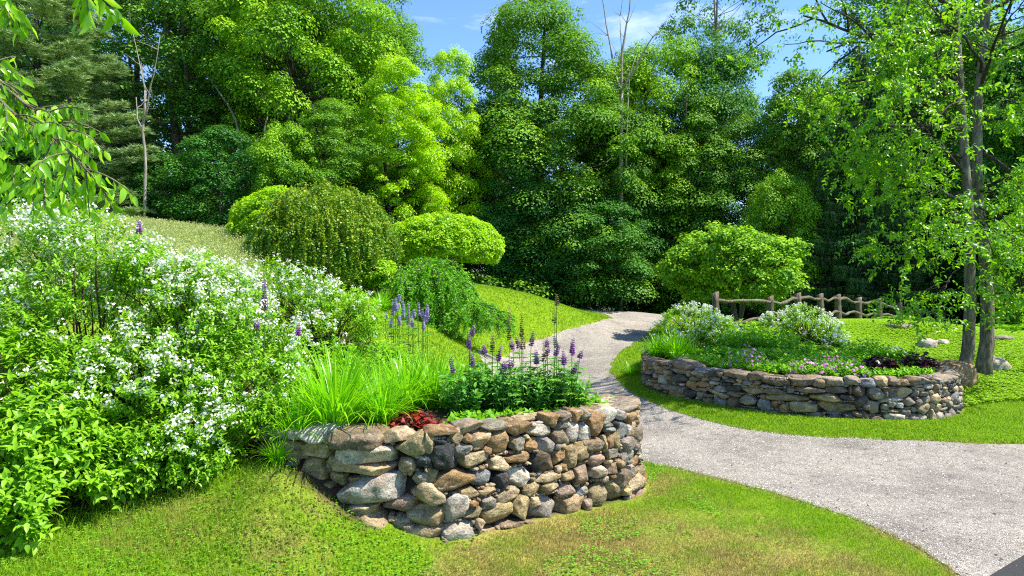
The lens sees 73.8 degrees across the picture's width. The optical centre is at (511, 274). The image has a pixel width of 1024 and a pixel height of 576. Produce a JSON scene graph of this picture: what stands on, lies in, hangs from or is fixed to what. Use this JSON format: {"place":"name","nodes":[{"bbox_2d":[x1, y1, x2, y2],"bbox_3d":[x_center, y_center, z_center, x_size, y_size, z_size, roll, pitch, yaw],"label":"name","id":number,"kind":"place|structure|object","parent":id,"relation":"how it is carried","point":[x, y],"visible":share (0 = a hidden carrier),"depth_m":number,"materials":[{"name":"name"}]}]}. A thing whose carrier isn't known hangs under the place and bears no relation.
{"place":"outdoors","nodes":[
{"label":"outdoors","id":0,"kind":"place"},
{"bbox_2d":[0,265,1023,575],"bbox_3d":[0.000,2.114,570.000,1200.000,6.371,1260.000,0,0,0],"label":"ground","id":1,"kind":"structure","parent":0,"point":[322,491],"depth_m":5.72,"materials":[{"name":"green plant"}]},
{"bbox_2d":[0,127,71,208],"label":"maple tree","id":2,"kind":"object","parent":1,"relation":"on","point":[11,151],"visible":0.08,"depth_m":21.95,"materials":[{"name":"green plant"}]},
{"bbox_2d":[0,0,140,230],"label":"cherry tree","id":3,"kind":"object","parent":1,"relation":"on","point":[47,127],"visible":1,"depth_m":2.77,"materials":[{"name":"green plant"}]},
{"bbox_2d":[0,323,166,562],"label":"leafy shrub","id":4,"kind":"object","parent":1,"relation":"on","point":[27,488],"visible":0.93,"depth_m":5.14,"materials":[{"name":"green plant"}]},
{"bbox_2d":[0,0,170,217],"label":"pine tree","id":5,"kind":"object","parent":1,"relation":"on","point":[78,69],"visible":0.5,"depth_m":24.74,"materials":[{"name":"green plant"}]},
{"bbox_2d":[0,196,245,503],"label":"flowering shrub","id":6,"kind":"object","parent":1,"relation":"on","point":[20,312],"visible":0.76,"depth_m":5.96,"materials":[{"name":"green plant"}]},
{"bbox_2d":[76,70,170,218],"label":"pine tree","id":7,"kind":"object","parent":1,"relation":"on","point":[112,94],"visible":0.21,"depth_m":30.59,"materials":[{"name":"green plant"}]},
{"bbox_2d":[54,0,210,163],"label":"forest tree","id":8,"kind":"object","parent":1,"relation":"on","point":[135,67],"visible":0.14,"depth_m":34.16,"materials":[{"name":"green plant"}]},
{"bbox_2d":[3,455,264,540],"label":"long grass","id":9,"kind":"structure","parent":1,"relation":"on","point":[146,500],"depth_m":5.52,"materials":[{"name":"green plant"}]},
{"bbox_2d":[124,0,159,218],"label":"dead snag","id":10,"kind":"object","parent":1,"relation":"on","point":[145,108],"visible":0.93,"depth_m":24.47,"materials":[{"name":"grey wood"}]},
{"bbox_2d":[0,206,316,328],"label":"meadow grass","id":11,"kind":"structure","parent":1,"relation":"on","point":[220,242],"depth_m":13.87,"materials":[{"name":"green plant"}]},
{"bbox_2d":[108,151,221,223],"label":"maple tree","id":12,"kind":"object","parent":1,"relation":"on","point":[139,180],"visible":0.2,"depth_m":26.17,"materials":[{"name":"green plant"}]},
{"bbox_2d":[9,397,365,531],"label":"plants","id":13,"kind":"object","parent":1,"relation":"on","point":[340,512],"visible":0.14,"depth_m":5.69,"materials":[{"name":"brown plant"}]},
{"bbox_2d":[91,0,289,221],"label":"forest tree","id":14,"kind":"object","parent":1,"relation":"on","point":[140,14],"visible":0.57,"depth_m":31.01,"materials":[{"name":"green plant"}]},
{"bbox_2d":[84,237,314,507],"bbox_3d":[-2.990,0.798,6.658,1.993,2.340,2.422,0,0,-34],"label":"flowering shrub","id":15,"kind":"object","parent":1,"relation":"on","point":[234,419],"visible":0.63,"depth_m":6.17,"materials":[{"name":"green plant"}]},
{"bbox_2d":[183,48,241,224],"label":"tree","id":16,"kind":"object","parent":1,"relation":"on","point":[226,161],"visible":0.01,"depth_m":36.22,"materials":[{"name":"green plant"}]},
{"bbox_2d":[151,124,287,232],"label":"maple tree","id":17,"kind":"object","parent":1,"relation":"on","point":[203,152],"visible":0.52,"depth_m":24.91,"materials":[{"name":"green plant"}]},
{"bbox_2d":[150,0,338,220],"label":"forest tree","id":18,"kind":"object","parent":1,"relation":"on","point":[215,93],"visible":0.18,"depth_m":33.21,"materials":[{"name":"green plant"}]},
{"bbox_2d":[225,185,319,254],"bbox_3d":[-6.257,-1.290,18.246,2.788,2.183,2.679,0,0,0],"label":"clipped shrub","id":19,"kind":"object","parent":1,"relation":"on","point":[249,207],"visible":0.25,"depth_m":17.42,"materials":[{"name":"green plant"}]},
{"bbox_2d":[247,429,299,467],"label":"daylily clump","id":20,"kind":"object","parent":1,"relation":"on","point":[276,458],"visible":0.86,"depth_m":5.99,"materials":[{"name":"green plant"}]},
{"bbox_2d":[239,388,340,446],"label":"daylily clump","id":21,"kind":"object","parent":1,"relation":"on","point":[299,424],"visible":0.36,"depth_m":6.16,"materials":[{"name":"green plant"}]},
{"bbox_2d":[248,121,333,218],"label":"maple tree","id":22,"kind":"object","parent":1,"relation":"on","point":[272,151],"visible":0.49,"depth_m":24.23,"materials":[{"name":"green plant"}]},
{"bbox_2d":[192,0,406,252],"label":"maple tree","id":23,"kind":"object","parent":1,"relation":"on","point":[236,61],"visible":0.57,"depth_m":29.48,"materials":[{"name":"green plant"}]},
{"bbox_2d":[233,252,388,371],"bbox_3d":[-2.652,0.500,8.869,2.091,1.589,1.588,0,0,34],"label":"flowering shrub","id":24,"kind":"object","parent":1,"relation":"on","point":[304,295],"visible":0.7,"depth_m":8.69,"materials":[{"name":"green plant"}]},
{"bbox_2d":[276,354,345,403],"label":"leafy perennial","id":25,"kind":"object","parent":1,"relation":"on","point":[313,373],"visible":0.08,"depth_m":7.55,"materials":[{"name":"green plant"}]},
{"bbox_2d":[254,350,371,425],"bbox_3d":[-1.996,1.158,6.836,1.422,0.816,1.415,0,0,17],"label":"daylily clump","id":26,"kind":"object","parent":1,"relation":"on","point":[308,390],"visible":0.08,"depth_m":6.78,"materials":[{"name":"green plant"}]},
{"bbox_2d":[239,177,404,292],"bbox_3d":[-4.478,-0.822,16.001,3.882,2.764,3.520,0,0,0],"label":"weeping bush","id":27,"kind":"object","parent":1,"relation":"on","point":[375,237],"visible":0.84,"depth_m":14.95,"materials":[{"name":"green plant"}]},
{"bbox_2d":[271,97,393,262],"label":"maple tree","id":28,"kind":"object","parent":1,"relation":"on","point":[334,115],"visible":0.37,"depth_m":25.26,"materials":[{"name":"green plant"}]},
{"bbox_2d":[310,344,373,388],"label":"leafy perennial","id":29,"kind":"object","parent":1,"relation":"on","point":[323,360],"visible":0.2,"depth_m":7.90,"materials":[{"name":"green plant"}]},
{"bbox_2d":[261,332,425,432],"bbox_3d":[-1.629,0.980,6.275,1.673,0.961,1.665,0,0,16],"label":"daylily clump","id":30,"kind":"object","parent":1,"relation":"on","point":[335,405],"visible":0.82,"depth_m":6.20,"materials":[{"name":"green plant"}]},
{"bbox_2d":[274,0,415,181],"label":"forest tree","id":31,"kind":"object","parent":1,"relation":"on","point":[324,33],"visible":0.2,"depth_m":33.34,"materials":[{"name":"green plant"}]},
{"bbox_2d":[301,347,409,414],"bbox_3d":[-1.649,1.110,7.081,1.386,0.744,1.333,0,0,-15],"label":"daylily clump","id":32,"kind":"object","parent":1,"relation":"on","point":[364,375],"visible":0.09,"depth_m":7.17,"materials":[{"name":"green plant"}]},
{"bbox_2d":[345,333,405,377],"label":"leafy perennial","id":33,"kind":"object","parent":1,"relation":"on","point":[378,348],"visible":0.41,"depth_m":8.77,"materials":[{"name":"green plant"}]},
{"bbox_2d":[362,256,399,297],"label":"bush","id":34,"kind":"object","parent":1,"relation":"on","point":[387,266],"visible":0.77,"depth_m":15.23,"materials":[{"name":"green plant"}]},
{"bbox_2d":[331,0,430,116],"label":"forest tree","id":35,"kind":"object","parent":1,"relation":"on","point":[411,25],"visible":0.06,"depth_m":39.77,"materials":[{"name":"green plant"}]},
{"bbox_2d":[346,360,435,428],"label":"daylily clump","id":36,"kind":"object","parent":1,"relation":"on","point":[374,417],"visible":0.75,"depth_m":6.45,"materials":[{"name":"green plant"}]},
{"bbox_2d":[343,167,438,267],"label":"maple tree","id":37,"kind":"object","parent":1,"relation":"on","point":[394,196],"visible":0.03,"depth_m":27.97,"materials":[{"name":"green plant"}]},
{"bbox_2d":[326,15,456,211],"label":"forest tree","id":38,"kind":"object","parent":1,"relation":"on","point":[409,46],"visible":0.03,"depth_m":36.97,"materials":[{"name":"green plant"}]},
{"bbox_2d":[0,357,791,575],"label":"clover","id":39,"kind":"object","parent":1,"relation":"on","point":[367,533],"visible":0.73,"depth_m":5.30,"materials":[{"name":"green plant"}]},
{"bbox_2d":[343,52,453,268],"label":"locust tree","id":40,"kind":"object","parent":1,"relation":"on","point":[421,142],"visible":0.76,"depth_m":26.52,"materials":[{"name":"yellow plant"}]},
{"bbox_2d":[376,338,430,371],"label":"leafy perennial","id":41,"kind":"object","parent":1,"relation":"on","point":[400,353],"visible":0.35,"depth_m":9.20,"materials":[{"name":"green plant"}]},
{"bbox_2d":[365,342,451,412],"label":"daylily clump","id":42,"kind":"object","parent":1,"relation":"on","point":[415,405],"visible":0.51,"depth_m":7.07,"materials":[{"name":"green plant"}]},
{"bbox_2d":[387,410,442,430],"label":"coral bells","id":43,"kind":"object","parent":1,"relation":"on","point":[406,419],"visible":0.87,"depth_m":6.21,"materials":[{"name":"red plant"}]},
{"bbox_2d":[382,341,469,408],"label":"daylily clump","id":44,"kind":"object","parent":1,"relation":"on","point":[431,404],"visible":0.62,"depth_m":7.32,"materials":[{"name":"green plant"}]},
{"bbox_2d":[375,257,482,328],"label":"weeping spruce","id":45,"kind":"object","parent":1,"relation":"on","point":[434,285],"visible":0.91,"depth_m":14.95,"materials":[{"name":"green plant"}]},
{"bbox_2d":[391,211,505,265],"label":"umbrella tree","id":46,"kind":"object","parent":1,"relation":"on","point":[474,239],"visible":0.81,"depth_m":18.87,"materials":[{"name":"green plant"}]},
{"bbox_2d":[255,394,646,542],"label":"stone wall","id":47,"kind":"structure","parent":1,"relation":"on","point":[465,478],"depth_m":6.07,"materials":[{"name":"grey stone"}]},
{"bbox_2d":[407,43,497,267],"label":"locust tree","id":48,"kind":"object","parent":1,"relation":"on","point":[453,86],"visible":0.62,"depth_m":29.20,"materials":[{"name":"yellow plant"}]},
{"bbox_2d":[437,355,471,414],"bbox_3d":[-0.583,1.128,6.881,0.386,0.624,0.348,0,0,0],"label":"lupin","id":49,"kind":"object","parent":1,"relation":"on","point":[453,379],"visible":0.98,"depth_m":6.89,"materials":[{"name":"purple plant"}]},
{"bbox_2d":[436,362,506,415],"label":"leafy perennial","id":50,"kind":"object","parent":1,"relation":"on","point":[460,402],"visible":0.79,"depth_m":6.98,"materials":[{"name":"green plant"}]},
{"bbox_2d":[435,298,518,344],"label":"weeping spruce","id":51,"kind":"object","parent":1,"relation":"on","point":[485,315],"visible":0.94,"depth_m":14.68,"materials":[{"name":"green plant"}]},
{"bbox_2d":[445,85,555,280],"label":"maple tree","id":52,"kind":"object","parent":1,"relation":"on","point":[500,218],"visible":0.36,"depth_m":29.55,"materials":[{"name":"green plant"}]},
{"bbox_2d":[483,2,522,283],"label":"pine tree","id":53,"kind":"object","parent":1,"relation":"on","point":[504,88],"visible":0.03,"depth_m":42.77,"materials":[{"name":"green plant"}]},
{"bbox_2d":[471,360,535,411],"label":"leafy perennial","id":54,"kind":"object","parent":1,"relation":"on","point":[500,395],"visible":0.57,"depth_m":7.00,"materials":[{"name":"green plant"}]},
{"bbox_2d":[2,1,1018,316],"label":"woodland","id":55,"kind":"object","parent":1,"relation":"on","point":[70,99],"depth_m":43.49,"materials":[{"name":"green plant"}]},
{"bbox_2d":[440,392,613,423],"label":"pale ground cover","id":56,"kind":"object","parent":1,"relation":"on","point":[489,413],"visible":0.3,"depth_m":6.80,"materials":[{"name":"green plant"}]},
{"bbox_2d":[503,365,566,410],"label":"leafy perennial","id":57,"kind":"object","parent":1,"relation":"on","point":[537,399],"visible":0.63,"depth_m":7.04,"materials":[{"name":"green plant"}]},
{"bbox_2d":[439,0,649,303],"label":"maple tree","id":58,"kind":"object","parent":1,"relation":"on","point":[557,41],"visible":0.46,"depth_m":30.70,"materials":[{"name":"green plant"}]},
{"bbox_2d":[491,179,615,306],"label":"maple tree","id":59,"kind":"object","parent":1,"relation":"on","point":[530,246],"visible":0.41,"depth_m":28.97,"materials":[{"name":"green plant"}]},
{"bbox_2d":[550,349,579,408],"bbox_3d":[0.519,1.105,6.967,0.337,0.670,0.355,0,0,-15],"label":"lupin","id":60,"kind":"object","parent":1,"relation":"on","point":[567,376],"visible":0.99,"depth_m":6.96,"materials":[{"name":"purple plant"}]},
{"bbox_2d":[537,364,595,407],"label":"leafy perennial","id":61,"kind":"object","parent":1,"relation":"on","point":[582,390],"visible":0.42,"depth_m":7.21,"materials":[{"name":"green plant"}]},
{"bbox_2d":[499,46,671,307],"bbox_3d":[2.875,-4.227,31.086,8.639,12.290,7.428,0,0,0],"label":"maple tree","id":62,"kind":"object","parent":1,"relation":"on","point":[560,89],"visible":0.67,"depth_m":29.75,"materials":[{"name":"green plant"}]},
{"bbox_2d":[334,252,853,320],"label":"forest undergrowth","id":63,"kind":"object","parent":1,"relation":"on","point":[536,291],"visible":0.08,"depth_m":28.74,"materials":[{"name":"green plant"}]},
{"bbox_2d":[526,192,670,310],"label":"maple tree","id":64,"kind":"object","parent":1,"relation":"on","point":[639,268],"visible":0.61,"depth_m":28.60,"materials":[{"name":"green plant"}]},
{"bbox_2d":[566,49,682,310],"bbox_3d":[5.734,-4.378,35.044,7.046,14.324,7.077,0,0,0],"label":"maple tree","id":65,"kind":"object","parent":1,"relation":"on","point":[647,94],"visible":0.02,"depth_m":34.03,"materials":[{"name":"green plant"}]},
{"bbox_2d":[586,0,665,310],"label":"dead tree","id":66,"kind":"object","parent":1,"relation":"on","point":[621,98],"visible":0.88,"depth_m":30.92,"materials":[{"name":"grey wood"}]},
{"bbox_2d":[637,329,679,357],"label":"daylily clump","id":67,"kind":"object","parent":1,"relation":"on","point":[656,352],"visible":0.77,"depth_m":13.40,"materials":[{"name":"green plant"}]},
{"bbox_2d":[582,29,741,313],"bbox_3d":[7.355,-4.690,33.769,8.135,15.058,7.608,0,0,0],"label":"maple tree","id":68,"kind":"object","parent":1,"relation":"on","point":[642,70],"visible":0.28,"depth_m":32.19,"materials":[{"name":"green plant"}]},
{"bbox_2d":[615,166,715,312],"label":"maple tree","id":69,"kind":"object","parent":1,"relation":"on","point":[655,232],"visible":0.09,"depth_m":31.92,"materials":[{"name":"green plant"}]},
{"bbox_2d":[654,320,705,359],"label":"daylily clump","id":70,"kind":"object","parent":1,"relation":"on","point":[677,347],"visible":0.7,"depth_m":13.12,"materials":[{"name":"green plant"}]},
{"bbox_2d":[639,300,743,351],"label":"flowering shrub","id":71,"kind":"object","parent":1,"relation":"on","point":[716,322],"visible":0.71,"depth_m":14.10,"materials":[{"name":"white plant"}]},
{"bbox_2d":[630,204,755,316],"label":"maple tree","id":72,"kind":"object","parent":1,"relation":"on","point":[670,244],"visible":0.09,"depth_m":31.50,"materials":[{"name":"green plant"}]},
{"bbox_2d":[629,88,757,318],"bbox_3d":[8.488,-3.072,32.211,6.240,11.572,7.565,0,0,0],"label":"maple tree","id":73,"kind":"object","parent":1,"relation":"on","point":[703,118],"visible":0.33,"depth_m":31.07,"materials":[{"name":"green plant"}]},
{"bbox_2d":[636,27,792,308],"bbox_3d":[10.100,-4.670,34.747,9.039,15.363,8.393,0,0,0],"label":"maple tree","id":74,"kind":"object","parent":1,"relation":"on","point":[719,70],"visible":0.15,"depth_m":33.13,"materials":[{"name":"green plant"}]},
{"bbox_2d":[656,0,783,141],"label":"forest tree","id":75,"kind":"object","parent":1,"relation":"on","point":[716,26],"visible":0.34,"depth_m":39.58,"materials":[{"name":"green plant"}]},
{"bbox_2d":[652,220,814,326],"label":"round tree","id":76,"kind":"object","parent":1,"relation":"on","point":[771,268],"visible":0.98,"depth_m":20.06,"materials":[{"name":"green plant"}]},
{"bbox_2d":[713,322,770,349],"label":"leafy perennial","id":77,"kind":"object","parent":1,"relation":"on","point":[737,343],"visible":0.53,"depth_m":13.48,"materials":[{"name":"green plant"}]},
{"bbox_2d":[672,114,818,319],"bbox_3d":[10.930,-2.378,31.889,7.333,10.214,6.365,0,0,0],"label":"maple tree","id":78,"kind":"object","parent":1,"relation":"on","point":[750,130],"visible":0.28,"depth_m":30.95,"materials":[{"name":"green plant"}]},
{"bbox_2d":[722,344,773,369],"bbox_3d":[4.071,1.442,11.809,0.888,0.459,0.688,0,0,0],"label":"flower cushion","id":79,"kind":"object","parent":1,"relation":"on","point":[746,358],"visible":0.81,"depth_m":11.71,"materials":[{"name":"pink plant"}]},
{"bbox_2d":[746,326,801,350],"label":"leafy perennial","id":80,"kind":"object","parent":1,"relation":"on","point":[767,343],"visible":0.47,"depth_m":13.22,"materials":[{"name":"green plant"}]},
{"bbox_2d":[736,168,824,321],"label":"maple tree","id":81,"kind":"object","parent":1,"relation":"on","point":[806,215],"visible":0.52,"depth_m":27.45,"materials":[{"name":"green plant"}]},
{"bbox_2d":[762,335,818,357],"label":"leafy perennial","id":82,"kind":"object","parent":1,"relation":"on","point":[795,345],"visible":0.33,"depth_m":12.86,"materials":[{"name":"green plant"}]},
{"bbox_2d":[747,67,845,292],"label":"forest tree","id":83,"kind":"object","parent":1,"relation":"on","point":[779,138],"visible":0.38,"depth_m":30.55,"materials":[{"name":"green plant"}]},
{"bbox_2d":[661,346,935,377],"bbox_3d":[4.949,1.482,12.275,4.731,0.344,2.828,0,0,17],"label":"green ground cover","id":84,"kind":"object","parent":1,"relation":"on","point":[780,358],"visible":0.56,"depth_m":11.80,"materials":[{"name":"green plant"}]},
{"bbox_2d":[641,350,963,419],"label":"stone wall","id":85,"kind":"structure","parent":1,"relation":"on","point":[937,393],"depth_m":10.67,"materials":[{"name":"grey stone"}]},
{"bbox_2d":[757,302,850,348],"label":"flowering shrub","id":86,"kind":"object","parent":1,"relation":"on","point":[835,336],"visible":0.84,"depth_m":14.56,"materials":[{"name":"white plant"}]},
{"bbox_2d":[780,358,829,375],"bbox_3d":[4.809,1.524,11.155,0.785,0.295,0.655,0,0,0],"label":"flower cushion","id":87,"kind":"object","parent":1,"relation":"on","point":[804,364],"visible":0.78,"depth_m":11.05,"materials":[{"name":"pink plant"}]},
{"bbox_2d":[711,291,945,328],"bbox_3d":[10.715,1.357,21.348,14.462,1.850,0.527,0,0,-39],"label":"split rail fence","id":88,"kind":"object","parent":1,"relation":"on","point":[837,312],"visible":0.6,"depth_m":19.74,"materials":[{"name":"brown wood"}]},
{"bbox_2d":[788,77,871,302],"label":"maple tree","id":89,"kind":"object","parent":1,"relation":"on","point":[807,103],"visible":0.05,"depth_m":35.70,"materials":[{"name":"green plant"}]},
{"bbox_2d":[806,355,877,376],"bbox_3d":[5.351,1.498,11.143,1.114,0.344,0.965,0,0,25],"label":"flower cushion","id":90,"kind":"object","parent":1,"relation":"on","point":[827,363],"visible":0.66,"depth_m":10.95,"materials":[{"name":"pink plant"}]},
{"bbox_2d":[708,0,1023,376],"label":"glossy tree","id":91,"kind":"object","parent":1,"relation":"on","point":[975,207],"visible":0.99,"depth_m":12.26,"materials":[{"name":"green plant"}]},
{"bbox_2d":[836,337,902,360],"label":"leafy perennial","id":92,"kind":"object","parent":1,"relation":"on","point":[875,349],"visible":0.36,"depth_m":12.45,"materials":[{"name":"green plant"}]},
{"bbox_2d":[784,43,957,324],"bbox_3d":[13.996,-3.399,27.514,5.892,11.782,6.391,0,0,0],"label":"spruce tree","id":93,"kind":"object","parent":1,"relation":"on","point":[846,278],"visible":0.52,"depth_m":26.99,"materials":[{"name":"green plant"}]},
{"bbox_2d":[724,318,1023,405],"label":"bank ground cover","id":94,"kind":"object","parent":1,"relation":"on","point":[859,335],"visible":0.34,"depth_m":14.90,"materials":[{"name":"green plant"}]},
{"bbox_2d":[860,355,900,372],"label":"coral bells","id":95,"kind":"object","parent":1,"relation":"on","point":[873,361],"visible":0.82,"depth_m":11.09,"materials":[{"name":"purple plant"}]},
{"bbox_2d":[821,0,998,191],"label":"forest tree","id":96,"kind":"object","parent":1,"relation":"on","point":[854,26],"visible":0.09,"depth_m":31.81,"materials":[{"name":"green plant"}]},
{"bbox_2d":[897,352,940,369],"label":"coral bells","id":97,"kind":"object","parent":1,"relation":"on","point":[923,361],"visible":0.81,"depth_m":11.34,"materials":[{"name":"purple plant"}]},
{"bbox_2d":[870,84,980,324],"bbox_3d":[17.674,-2.804,29.217,5.358,10.946,5.710,0,0,0],"label":"spruce tree","id":98,"kind":"object","parent":1,"relation":"on","point":[937,137],"visible":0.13,"depth_m":28.30,"materials":[{"name":"green plant"}]},
{"bbox_2d":[854,12,1022,312],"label":"maple tree","id":99,"kind":"object","parent":1,"relation":"on","point":[988,45],"visible":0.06,"depth_m":28.56,"materials":[{"name":"green plant"}]},
{"bbox_2d":[935,359,978,387],"bbox_3d":[8.005,1.841,12.402,0.822,0.570,0.683,0,0,0],"label":"boulder","id":100,"kind":"object","parent":1,"relation":"on","point":[969,372],"visible":0.38,"depth_m":12.14,"materials":[{"name":"stone"}]},
{"bbox_2d":[901,194,1023,325],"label":"maple tree","id":101,"kind":"object","parent":1,"relation":"on","point":[942,276],"visible":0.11,"depth_m":27.23,"materials":[{"name":"green plant"}]},
{"bbox_2d":[904,0,1023,328],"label":"forest tree","id":102,"kind":"object","parent":1,"relation":"on","point":[972,64],"visible":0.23,"depth_m":26.18,"materials":[{"name":"green plant"}]},
{"bbox_2d":[933,39,1023,315],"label":"maple tree","id":103,"kind":"object","parent":1,"relation":"on","point":[991,137],"visible":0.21,"depth_m":25.01,"materials":[{"name":"green plant"}]},
{"bbox_2d":[988,212,1023,329],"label":"maple tree","id":104,"kind":"object","parent":1,"relation":"on","point":[1013,320],"visible":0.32,"depth_m":22.05,"materials":[{"name":"green plant"}]},
{"bbox_2d":[19,0,1023,262],"label":"sky","id":105,"kind":"structure","parent":0,"point":[443,23],"materials":[{"name":"blue"}]},
{"bbox_2d":[478,307,1023,575],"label":"gravel driveway","id":106,"kind":"structure","parent":0,"point":[601,343],"depth_m":8.24,"materials":[{"name":"grey gravel"}]},
{"bbox_2d":[990,555,1023,575],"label":"asphalt road","id":107,"kind":"structure","parent":0,"point":[1011,569],"depth_m":5.31,"materials":[{"name":"grey asphalt"}]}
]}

